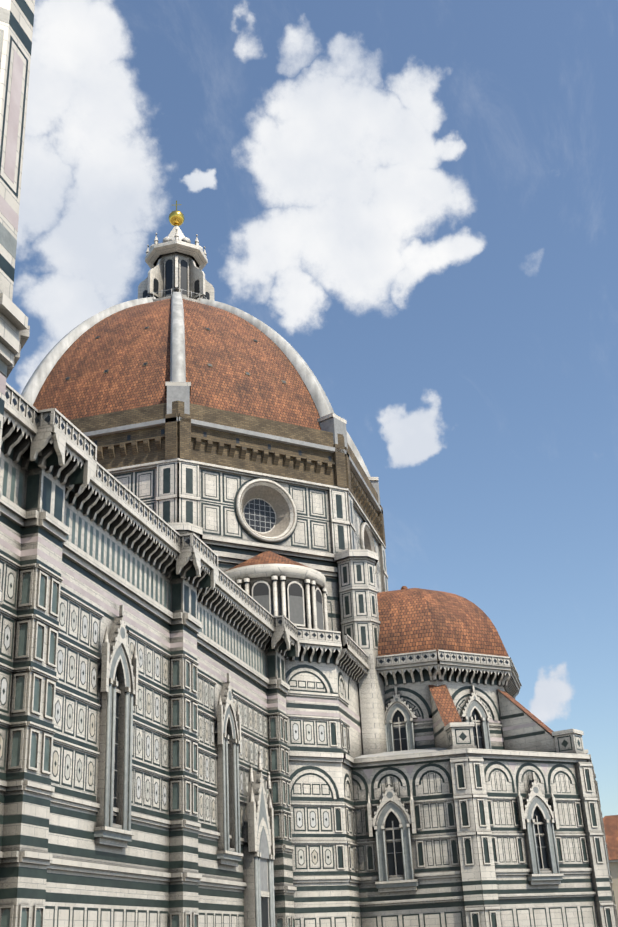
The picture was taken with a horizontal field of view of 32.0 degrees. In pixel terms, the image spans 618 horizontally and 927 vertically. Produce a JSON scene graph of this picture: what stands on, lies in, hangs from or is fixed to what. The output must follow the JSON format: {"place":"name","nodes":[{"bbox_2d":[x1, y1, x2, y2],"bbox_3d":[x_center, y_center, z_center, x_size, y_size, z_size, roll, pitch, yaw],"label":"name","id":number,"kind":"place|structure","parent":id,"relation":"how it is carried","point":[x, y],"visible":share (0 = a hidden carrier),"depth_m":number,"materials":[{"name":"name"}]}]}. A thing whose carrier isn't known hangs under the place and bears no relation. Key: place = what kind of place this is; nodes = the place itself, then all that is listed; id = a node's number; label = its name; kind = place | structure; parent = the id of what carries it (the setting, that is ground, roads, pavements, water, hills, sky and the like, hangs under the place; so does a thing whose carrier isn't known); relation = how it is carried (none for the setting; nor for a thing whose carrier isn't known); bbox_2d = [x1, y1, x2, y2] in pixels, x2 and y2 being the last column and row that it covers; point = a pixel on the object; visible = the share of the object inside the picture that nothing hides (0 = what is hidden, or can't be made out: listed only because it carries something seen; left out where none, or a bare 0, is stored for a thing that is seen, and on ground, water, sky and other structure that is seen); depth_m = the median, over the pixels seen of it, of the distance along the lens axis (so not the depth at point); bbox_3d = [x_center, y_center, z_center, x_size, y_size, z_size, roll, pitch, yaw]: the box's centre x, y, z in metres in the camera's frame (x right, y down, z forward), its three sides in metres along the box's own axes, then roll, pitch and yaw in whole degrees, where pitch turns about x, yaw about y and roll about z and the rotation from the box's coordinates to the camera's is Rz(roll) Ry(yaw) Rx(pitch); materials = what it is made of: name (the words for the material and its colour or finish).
{"place":"outdoors","nodes":[
{"label":"outdoors","id":0,"kind":"place"},
{"bbox_2d":[0,200,617,926],"bbox_3d":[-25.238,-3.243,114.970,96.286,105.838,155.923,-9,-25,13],"label":"cathedral","id":1,"kind":"structure","parent":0,"point":[240,686],"depth_m":99.95,"materials":[{"name":"white stone"}]},
{"bbox_2d":[6,0,617,817],"label":"sky","id":2,"kind":"structure","parent":0,"point":[419,197],"materials":[{"name":"blue"}]},
{"bbox_2d":[603,815,617,914],"bbox_3d":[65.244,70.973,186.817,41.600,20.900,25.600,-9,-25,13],"label":"house","id":3,"kind":"structure","parent":0,"point":[610,822],"depth_m":183.09,"materials":[{"name":"paint"}]},
{"label":"ground","id":4,"kind":"structure","parent":0,"visible":0},
{"bbox_2d":[0,0,34,605],"bbox_3d":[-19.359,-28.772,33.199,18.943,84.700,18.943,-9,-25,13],"label":"bell tower","id":5,"kind":"structure","parent":4,"relation":"on","point":[16,23],"depth_m":29.04,"materials":[{"name":"white stone"}]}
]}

